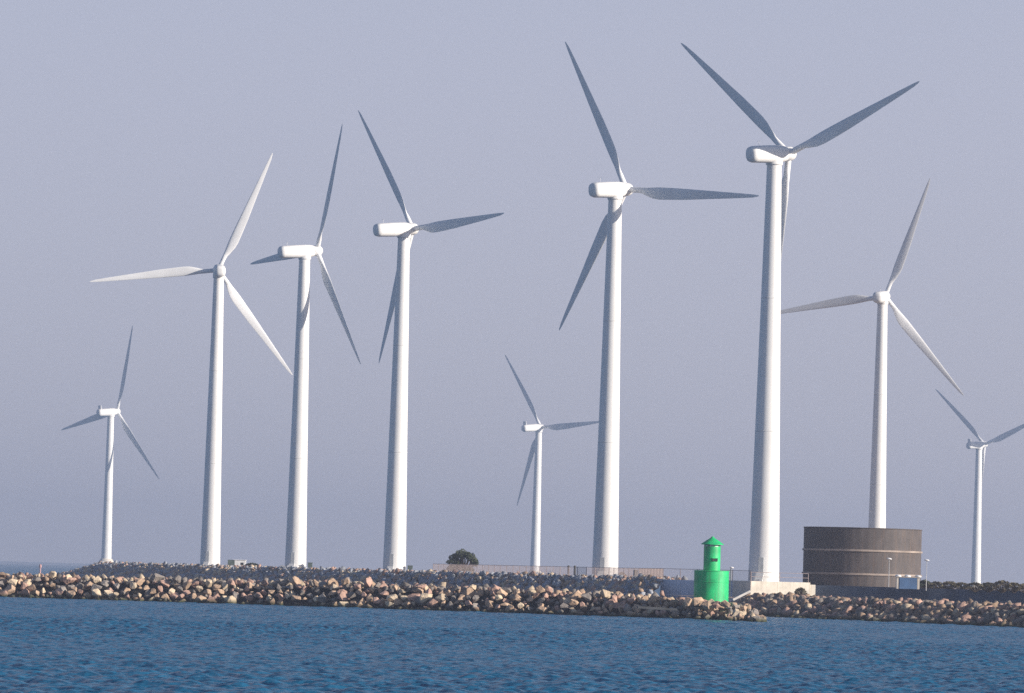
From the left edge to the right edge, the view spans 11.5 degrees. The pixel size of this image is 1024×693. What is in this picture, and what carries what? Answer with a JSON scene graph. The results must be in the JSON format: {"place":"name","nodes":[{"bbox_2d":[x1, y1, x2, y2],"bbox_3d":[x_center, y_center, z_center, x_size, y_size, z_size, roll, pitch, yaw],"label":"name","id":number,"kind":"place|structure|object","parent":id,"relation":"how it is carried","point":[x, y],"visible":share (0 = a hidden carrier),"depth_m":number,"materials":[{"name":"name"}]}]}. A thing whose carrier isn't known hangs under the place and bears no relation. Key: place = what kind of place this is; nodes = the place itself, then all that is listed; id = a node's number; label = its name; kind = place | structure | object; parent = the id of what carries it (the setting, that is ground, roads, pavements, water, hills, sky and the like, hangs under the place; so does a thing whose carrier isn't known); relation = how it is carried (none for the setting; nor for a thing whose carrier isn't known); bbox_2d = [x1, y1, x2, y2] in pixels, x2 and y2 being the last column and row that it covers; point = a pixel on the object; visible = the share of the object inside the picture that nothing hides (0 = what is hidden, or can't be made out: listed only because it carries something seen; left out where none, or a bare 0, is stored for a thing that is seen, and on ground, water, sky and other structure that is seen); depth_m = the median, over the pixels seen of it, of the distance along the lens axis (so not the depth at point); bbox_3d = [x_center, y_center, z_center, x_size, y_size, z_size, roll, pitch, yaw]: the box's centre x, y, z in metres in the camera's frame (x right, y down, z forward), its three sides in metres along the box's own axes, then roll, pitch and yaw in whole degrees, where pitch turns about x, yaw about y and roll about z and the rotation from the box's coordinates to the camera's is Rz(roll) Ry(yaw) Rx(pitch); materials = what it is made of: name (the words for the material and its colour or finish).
{"place":"outdoors","nodes":[
{"label":"outdoors","id":0,"kind":"place"},
{"bbox_2d":[62,325,158,561],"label":"wind turbine","id":1,"kind":"object","parent":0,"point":[109,414],"visible":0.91,"depth_m":2039.68,"materials":[{"name":"white paint"}]},
{"bbox_2d":[64,571,653,600],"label":"embankment","id":2,"kind":"structure","parent":0,"point":[417,581],"depth_m":685.74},
{"bbox_2d":[32,560,687,601],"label":"shore rocks","id":3,"kind":"object","parent":2,"relation":"on","point":[642,584],"visible":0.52,"depth_m":725.49,"materials":[{"name":"grey stone"}]},
{"bbox_2d":[0,561,1011,589],"bbox_3d":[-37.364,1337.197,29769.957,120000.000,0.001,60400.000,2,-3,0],"label":"open sea","id":4,"kind":"structure","parent":0,"point":[45,563],"depth_m":14360.22,"materials":[{"name":"blue liquid"}]},
{"bbox_2d":[0,563,1023,692],"bbox_3d":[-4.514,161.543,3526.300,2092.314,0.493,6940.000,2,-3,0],"label":"sea","id":5,"kind":"structure","parent":0,"point":[53,645],"depth_m":236.35,"materials":[{"name":"blue liquid"}]},
{"bbox_2d":[0,579,747,619],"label":"breakwater","id":6,"kind":"object","parent":5,"relation":"in","point":[357,598],"visible":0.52,"depth_m":496.86,"materials":[{"name":"stone"}]},
{"bbox_2d":[4,584,15,594],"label":"boulder","id":7,"kind":"object","parent":6,"relation":"on","point":[10,589],"visible":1,"depth_m":507.30,"materials":[{"name":"beige stone"}]},
{"bbox_2d":[8,579,17,585],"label":"boulder","id":8,"kind":"object","parent":6,"relation":"on","point":[13,582],"visible":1,"depth_m":508.61,"materials":[{"name":"beige stone"}]},
{"bbox_2d":[20,589,29,596],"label":"boulder","id":9,"kind":"object","parent":6,"relation":"on","point":[25,592],"visible":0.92,"depth_m":507.06,"materials":[{"name":"stone"}]},
{"bbox_2d":[49,571,56,579],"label":"boulder","id":10,"kind":"object","parent":6,"relation":"on","point":[52,574],"visible":1,"depth_m":509.54,"materials":[{"name":"beige stone"}]},
{"bbox_2d":[62,577,76,583],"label":"boulder","id":11,"kind":"object","parent":6,"relation":"on","point":[69,580],"visible":1,"depth_m":508.10,"materials":[{"name":"stone"}]},
{"bbox_2d":[67,590,75,598],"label":"boulder","id":12,"kind":"object","parent":6,"relation":"on","point":[71,594],"visible":1,"depth_m":504.87,"materials":[{"name":"beige stone"}]},
{"bbox_2d":[75,582,83,590],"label":"boulder","id":13,"kind":"object","parent":6,"relation":"on","point":[79,585],"visible":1,"depth_m":506.88,"materials":[{"name":"grey stone"}]},
{"bbox_2d":[83,581,92,589],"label":"boulder","id":14,"kind":"object","parent":6,"relation":"on","point":[87,585],"visible":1,"depth_m":506.25,"materials":[{"name":"beige stone"}]},
{"bbox_2d":[92,588,103,598],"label":"boulder","id":15,"kind":"object","parent":6,"relation":"on","point":[96,592],"visible":1,"depth_m":504.52,"materials":[{"name":"beige stone"}]},
{"bbox_2d":[101,580,110,586],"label":"boulder","id":16,"kind":"object","parent":6,"relation":"on","point":[105,583],"visible":1,"depth_m":506.69,"materials":[{"name":"grey stone"}]},
{"bbox_2d":[136,578,144,585],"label":"boulder","id":17,"kind":"object","parent":6,"relation":"on","point":[140,581],"visible":1,"depth_m":505.53,"materials":[{"name":"beige stone"}]},
{"bbox_2d":[161,580,170,587],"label":"boulder","id":18,"kind":"object","parent":6,"relation":"on","point":[165,583],"visible":1,"depth_m":504.63,"materials":[{"name":"stone"}]},
{"bbox_2d":[173,575,180,582],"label":"boulder","id":19,"kind":"object","parent":6,"relation":"on","point":[177,579],"visible":1,"depth_m":504.33,"materials":[{"name":"grey stone"}]},
{"bbox_2d":[182,582,191,589],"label":"boulder","id":20,"kind":"object","parent":6,"relation":"on","point":[186,585],"visible":1,"depth_m":503.16,"materials":[{"name":"beige stone"}]},
{"bbox_2d":[194,595,206,602],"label":"boulder","id":21,"kind":"object","parent":6,"relation":"on","point":[200,599],"visible":0.6,"depth_m":500.16,"materials":[{"name":"beige stone"}]},
{"bbox_2d":[205,579,211,587],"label":"boulder","id":22,"kind":"object","parent":6,"relation":"on","point":[208,583],"visible":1,"depth_m":503.26,"materials":[{"name":"beige stone"}]},
{"bbox_2d":[206,597,216,602],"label":"boulder","id":23,"kind":"object","parent":6,"relation":"on","point":[211,600],"visible":0.59,"depth_m":499.77,"materials":[{"name":"stone"}]},
{"bbox_2d":[224,596,236,603],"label":"boulder","id":24,"kind":"object","parent":6,"relation":"on","point":[230,599],"visible":0.58,"depth_m":498.64,"materials":[{"name":"beige stone"}]},
{"bbox_2d":[279,579,289,585],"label":"boulder","id":25,"kind":"object","parent":6,"relation":"on","point":[283,582],"visible":1,"depth_m":499.71,"materials":[{"name":"grey stone"}]},
{"bbox_2d":[291,595,300,601],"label":"boulder","id":26,"kind":"object","parent":6,"relation":"on","point":[296,598],"visible":1,"depth_m":495.86,"materials":[{"name":"beige stone"}]},
{"bbox_2d":[318,594,326,602],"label":"boulder","id":27,"kind":"object","parent":6,"relation":"on","point":[322,598],"visible":1,"depth_m":494.14,"materials":[{"name":"grey stone"}]},
{"bbox_2d":[327,578,338,586],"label":"boulder","id":28,"kind":"object","parent":6,"relation":"on","point":[330,581],"visible":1,"depth_m":496.19,"materials":[{"name":"beige stone"}]},
{"bbox_2d":[337,591,349,600],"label":"boulder","id":29,"kind":"object","parent":6,"relation":"on","point":[343,596],"visible":1,"depth_m":493.01,"materials":[{"name":"stone"}]},
{"bbox_2d":[338,601,349,607],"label":"boulder","id":30,"kind":"object","parent":6,"relation":"on","point":[343,604],"visible":0.78,"depth_m":491.81,"materials":[{"name":"beige stone"}]},
{"bbox_2d":[341,578,348,585],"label":"boulder","id":31,"kind":"object","parent":6,"relation":"on","point":[344,581],"visible":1,"depth_m":495.62,"materials":[{"name":"beige stone"}]},
{"bbox_2d":[364,577,371,587],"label":"boulder","id":32,"kind":"object","parent":6,"relation":"on","point":[368,582],"visible":1,"depth_m":493.94,"materials":[{"name":"stone"}]},
{"bbox_2d":[5,572,766,621],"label":"breakwater rocks","id":33,"kind":"object","parent":6,"relation":"on","point":[404,588],"visible":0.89,"depth_m":492.48,"materials":[{"name":"stone"}]},
{"bbox_2d":[104,590,112,596],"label":"boulder","id":34,"kind":"object","parent":33,"relation":"on","point":[108,593],"visible":1,"depth_m":504.39,"materials":[{"name":"beige stone"}]},
{"bbox_2d":[151,573,164,582],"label":"boulder","id":35,"kind":"object","parent":33,"relation":"on","point":[156,577],"visible":1,"depth_m":505.66,"materials":[{"name":"grey stone"}]},
{"bbox_2d":[288,576,301,584],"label":"boulder","id":36,"kind":"object","parent":33,"relation":"on","point":[295,580],"visible":1,"depth_m":499.00,"materials":[{"name":"beige stone"}]},
{"bbox_2d":[445,601,453,608],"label":"boulder","id":37,"kind":"object","parent":33,"relation":"on","point":[450,605],"visible":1,"depth_m":485.52,"materials":[{"name":"grey stone"}]},
{"bbox_2d":[626,611,636,616],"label":"boulder","id":38,"kind":"object","parent":33,"relation":"on","point":[630,614],"visible":0.77,"depth_m":473.16,"materials":[{"name":"beige stone"}]},
{"bbox_2d":[637,606,676,610],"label":"concrete slab","id":39,"kind":"structure","parent":33,"relation":"on","point":[656,608],"depth_m":464.57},
{"bbox_2d":[731,590,750,600],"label":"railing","id":40,"kind":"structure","parent":33,"relation":"on","point":[740,595],"depth_m":480.26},
{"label":"boulder","id":41,"kind":"object","parent":33,"relation":"on","visible":0},
{"bbox_2d":[458,594,466,601],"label":"boulder","id":42,"kind":"object","parent":41,"relation":"on","point":[462,598],"visible":1,"depth_m":485.92,"materials":[{"name":"beige stone"}]},
{"bbox_2d":[386,594,397,601],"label":"boulder","id":43,"kind":"object","parent":6,"relation":"on","point":[391,598],"visible":1,"depth_m":489.77,"materials":[{"name":"beige stone"}]},
{"bbox_2d":[394,598,402,605],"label":"boulder","id":44,"kind":"object","parent":6,"relation":"on","point":[397,601],"visible":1,"depth_m":489.48,"materials":[{"name":"beige stone"}]},
{"bbox_2d":[401,600,410,607],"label":"boulder","id":45,"kind":"object","parent":6,"relation":"on","point":[407,604],"visible":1,"depth_m":488.36,"materials":[{"name":"beige stone"}]},
{"bbox_2d":[408,594,419,600],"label":"boulder","id":46,"kind":"object","parent":6,"relation":"on","point":[412,597],"visible":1,"depth_m":488.67,"materials":[{"name":"stone"}]},
{"bbox_2d":[419,593,432,603],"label":"boulder","id":47,"kind":"object","parent":6,"relation":"on","point":[424,598],"visible":1,"depth_m":487.92,"materials":[{"name":"beige stone"}]},
{"bbox_2d":[427,598,437,607],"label":"boulder","id":48,"kind":"object","parent":6,"relation":"on","point":[432,603],"visible":1,"depth_m":486.81,"materials":[{"name":"stone"}]},
{"bbox_2d":[435,593,448,602],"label":"boulder","id":49,"kind":"object","parent":6,"relation":"on","point":[441,597],"visible":1,"depth_m":486.92,"materials":[{"name":"beige stone"}]},
{"bbox_2d":[462,587,474,598],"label":"boulder","id":50,"kind":"object","parent":6,"relation":"on","point":[469,591],"visible":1,"depth_m":486.36,"materials":[{"name":"beige stone"}]},
{"bbox_2d":[485,600,492,607],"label":"boulder","id":51,"kind":"object","parent":6,"relation":"on","point":[488,603],"visible":1,"depth_m":483.62,"materials":[{"name":"beige stone"}]},
{"bbox_2d":[490,591,496,595],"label":"boulder","id":52,"kind":"object","parent":6,"relation":"on","point":[493,593],"visible":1,"depth_m":485.10,"materials":[{"name":"stone"}]},
{"bbox_2d":[490,584,500,594],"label":"boulder","id":53,"kind":"object","parent":52,"relation":"on","point":[494,587],"visible":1,"depth_m":485.32,"materials":[{"name":"stone"}]},
{"bbox_2d":[496,588,507,597],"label":"boulder","id":54,"kind":"object","parent":6,"relation":"on","point":[502,592],"visible":1,"depth_m":484.82,"materials":[{"name":"beige stone"}]},
{"bbox_2d":[536,585,544,592],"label":"boulder","id":55,"kind":"object","parent":6,"relation":"on","point":[540,589],"visible":1,"depth_m":483.39,"materials":[{"name":"beige stone"}]},
{"bbox_2d":[560,602,569,610],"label":"boulder","id":56,"kind":"object","parent":6,"relation":"on","point":[564,606],"visible":1,"depth_m":478.68,"materials":[{"name":"grey stone"}]},
{"bbox_2d":[569,599,578,607],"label":"boulder","id":57,"kind":"object","parent":6,"relation":"on","point":[573,603],"visible":1,"depth_m":478.85,"materials":[{"name":"beige stone"}]},
{"bbox_2d":[568,590,581,599],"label":"boulder","id":58,"kind":"object","parent":6,"relation":"on","point":[576,595],"visible":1,"depth_m":479.78,"materials":[{"name":"beige stone"}]},
{"bbox_2d":[581,593,591,600],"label":"boulder","id":59,"kind":"object","parent":6,"relation":"on","point":[587,596],"visible":1,"depth_m":478.91,"materials":[{"name":"grey stone"}]},
{"bbox_2d":[600,589,609,598],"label":"boulder","id":60,"kind":"object","parent":6,"relation":"on","point":[604,594],"visible":1,"depth_m":478.60,"materials":[{"name":"beige stone"}]},
{"bbox_2d":[604,599,614,606],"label":"boulder","id":61,"kind":"object","parent":6,"relation":"on","point":[607,602],"visible":1,"depth_m":476.71,"materials":[{"name":"stone"}]},
{"bbox_2d":[623,603,632,611],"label":"boulder","id":62,"kind":"object","parent":6,"relation":"on","point":[627,607],"visible":1,"depth_m":474.78,"materials":[{"name":"grey stone"}]},
{"bbox_2d":[626,598,635,604],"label":"boulder","id":63,"kind":"object","parent":6,"relation":"on","point":[629,601],"visible":1,"depth_m":476.13,"materials":[{"name":"stone"}]},
{"bbox_2d":[647,596,659,606],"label":"boulder","id":64,"kind":"object","parent":6,"relation":"on","point":[652,600],"visible":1,"depth_m":474.68,"materials":[{"name":"beige stone"}]},
{"bbox_2d":[659,610,669,616],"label":"boulder","id":65,"kind":"object","parent":6,"relation":"on","point":[664,612],"visible":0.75,"depth_m":472.03,"materials":[{"name":"stone"}]},
{"bbox_2d":[669,599,678,607],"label":"boulder","id":66,"kind":"object","parent":6,"relation":"on","point":[673,603],"visible":1,"depth_m":473.84,"materials":[{"name":"beige stone"}]},
{"bbox_2d":[684,597,692,606],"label":"boulder","id":67,"kind":"object","parent":6,"relation":"on","point":[687,601],"visible":1,"depth_m":467.56,"materials":[{"name":"beige stone"}]},
{"bbox_2d":[693,597,703,605],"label":"boulder","id":68,"kind":"object","parent":6,"relation":"on","point":[698,601],"visible":1,"depth_m":467.68,"materials":[{"name":"beige stone"}]},
{"bbox_2d":[701,601,709,609],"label":"boulder","id":69,"kind":"object","parent":6,"relation":"on","point":[705,605],"visible":1,"depth_m":467.30,"materials":[{"name":"beige stone"}]},
{"bbox_2d":[693,536,730,602],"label":"lighthouse","id":70,"kind":"object","parent":6,"relation":"on","point":[711,580],"visible":0.98,"depth_m":470.50,"materials":[{"name":"green paint"}]},
{"bbox_2d":[706,607,718,613],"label":"boulder","id":71,"kind":"object","parent":6,"relation":"on","point":[714,610],"visible":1,"depth_m":470.07,"materials":[{"name":"beige stone"}]},
{"bbox_2d":[711,601,720,608],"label":"boulder","id":72,"kind":"object","parent":6,"relation":"on","point":[716,604],"visible":1,"depth_m":467.51,"materials":[{"name":"stone"}]},
{"bbox_2d":[720,600,730,606],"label":"boulder","id":73,"kind":"object","parent":6,"relation":"on","point":[724,603],"visible":1,"depth_m":467.43,"materials":[{"name":"beige stone"}]},
{"bbox_2d":[536,606,546,613],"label":"boulder","id":74,"kind":"object","parent":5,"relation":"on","point":[540,609],"visible":0.95,"depth_m":479.38,"materials":[{"name":"beige stone"}]},
{"bbox_2d":[505,355,598,572],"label":"wind turbine","id":75,"kind":"object","parent":5,"relation":"in","point":[536,445],"visible":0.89,"depth_m":2080.23,"materials":[{"name":"white paint"}]},
{"bbox_2d":[935,389,1023,587],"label":"wind turbine","id":76,"kind":"object","parent":5,"relation":"in","point":[980,445],"visible":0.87,"depth_m":2132.79,"materials":[{"name":"white paint"}]},
{"bbox_2d":[0,0,1023,588],"label":"sky","id":77,"kind":"structure","parent":0,"point":[137,136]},
{"bbox_2d":[766,602,1023,625],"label":"harbour bank","id":78,"kind":"structure","parent":0,"point":[901,613],"depth_m":505.01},
{"bbox_2d":[731,592,1023,627],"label":"quay rocks","id":79,"kind":"object","parent":78,"relation":"on","point":[788,604],"visible":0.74,"depth_m":510.94,"materials":[{"name":"stone"}]},
{"label":"ground","id":80,"kind":"structure","parent":0,"visible":0},
{"bbox_2d":[90,153,292,564],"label":"wind turbine","id":81,"kind":"object","parent":80,"relation":"on","point":[210,536],"visible":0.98,"depth_m":854.61,"materials":[{"name":"white paint"}]},
{"bbox_2d":[228,560,246,565],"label":"hut","id":82,"kind":"object","parent":80,"relation":"on","point":[236,562],"visible":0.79,"depth_m":870.36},
{"bbox_2d":[251,126,360,566],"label":"wind turbine","id":83,"kind":"object","parent":80,"relation":"on","point":[296,539],"visible":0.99,"depth_m":798.03,"materials":[{"name":"white paint"}]},
{"bbox_2d":[358,110,503,569],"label":"wind turbine","id":84,"kind":"object","parent":80,"relation":"on","point":[394,553],"visible":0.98,"depth_m":741.32,"materials":[{"name":"white paint"}]},
{"bbox_2d":[446,548,478,570],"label":"tree","id":85,"kind":"object","parent":80,"relation":"on","point":[462,554],"visible":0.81,"depth_m":758.52,"materials":[{"name":"green plant"}]},
{"bbox_2d":[433,564,750,580],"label":"wire fence","id":86,"kind":"object","parent":80,"relation":"on","point":[658,572],"visible":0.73,"depth_m":652.93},
{"bbox_2d":[559,42,758,575],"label":"wind turbine","id":87,"kind":"object","parent":80,"relation":"on","point":[606,524],"visible":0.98,"depth_m":652.85,"materials":[{"name":"white paint"}]},
{"bbox_2d":[660,579,732,604],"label":"quay wall","id":88,"kind":"structure","parent":80,"relation":"on","point":[674,589],"depth_m":598.08,"materials":[{"name":"grey concrete"}]},
{"bbox_2d":[729,580,814,599],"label":"concrete block","id":89,"kind":"structure","parent":80,"relation":"on","point":[760,587],"depth_m":589.45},
{"bbox_2d":[751,572,808,582],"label":"railing","id":90,"kind":"object","parent":89,"relation":"on","point":[779,577],"visible":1,"depth_m":589.72,"materials":[{"name":"metal"}]},
{"bbox_2d":[681,43,919,581],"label":"wind turbine","id":91,"kind":"object","parent":89,"relation":"on","point":[764,545],"visible":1,"depth_m":593.64,"materials":[{"name":"white paint"}]},
{"bbox_2d":[802,527,921,586],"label":"storage tank","id":92,"kind":"object","parent":80,"relation":"on","point":[845,556],"visible":0.94,"depth_m":605.32,"materials":[{"name":"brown metal"}]},
{"bbox_2d":[781,179,963,527],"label":"wind turbine","id":93,"kind":"object","parent":80,"relation":"on","point":[877,499],"visible":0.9,"depth_m":882.05,"materials":[{"name":"white paint"}]},
{"bbox_2d":[895,574,920,588],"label":"shed","id":94,"kind":"structure","parent":80,"relation":"on","point":[908,582],"depth_m":581.64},
{"bbox_2d":[815,585,1023,603],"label":"quay wall","id":95,"kind":"structure","parent":80,"relation":"on","point":[961,595],"depth_m":584.76,"materials":[{"name":"concrete"}]},
{"bbox_2d":[919,579,929,587],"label":"hedge shrub","id":96,"kind":"object","parent":80,"relation":"on","point":[922,584],"visible":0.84,"depth_m":595.03,"materials":[{"name":"green plant"}]},
{"bbox_2d":[927,581,944,588],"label":"hedge shrub","id":97,"kind":"object","parent":80,"relation":"on","point":[934,584],"visible":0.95,"depth_m":591.04,"materials":[{"name":"green plant"}]},
{"bbox_2d":[939,581,959,588],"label":"hedge shrub","id":98,"kind":"object","parent":80,"relation":"on","point":[946,586],"visible":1,"depth_m":587.15,"materials":[{"name":"green plant"}]},
{"bbox_2d":[950,582,966,588],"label":"hedge shrub","id":99,"kind":"object","parent":80,"relation":"on","point":[957,585],"visible":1,"depth_m":583.16,"materials":[{"name":"green plant"}]},
{"bbox_2d":[964,582,981,591],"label":"hedge shrub","id":100,"kind":"object","parent":80,"relation":"on","point":[972,588],"visible":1,"depth_m":579.26,"materials":[{"name":"green plant"}]},
{"bbox_2d":[978,582,996,592],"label":"hedge shrub","id":101,"kind":"object","parent":80,"relation":"on","point":[989,589],"visible":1,"depth_m":575.22,"materials":[{"name":"green plant"}]},
{"bbox_2d":[990,580,1013,592],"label":"hedge shrub","id":102,"kind":"object","parent":80,"relation":"on","point":[1000,583],"visible":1,"depth_m":571.26,"materials":[{"name":"green plant"}]},
{"bbox_2d":[1005,582,1019,592],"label":"hedge shrub","id":103,"kind":"object","parent":80,"relation":"on","point":[1009,586],"visible":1,"depth_m":567.20,"materials":[{"name":"green plant"}]},
{"bbox_2d":[1015,583,1023,592],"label":"hedge shrub","id":104,"kind":"object","parent":80,"relation":"on","point":[1020,587],"visible":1,"depth_m":563.06,"materials":[{"name":"green plant"}]},
{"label":"quay ground","id":105,"kind":"structure","parent":0,"visible":0},
{"bbox_2d":[794,587,806,594],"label":"shrub","id":106,"kind":"object","parent":105,"relation":"on","point":[797,591],"visible":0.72,"depth_m":585.91,"materials":[{"name":"green plant"}]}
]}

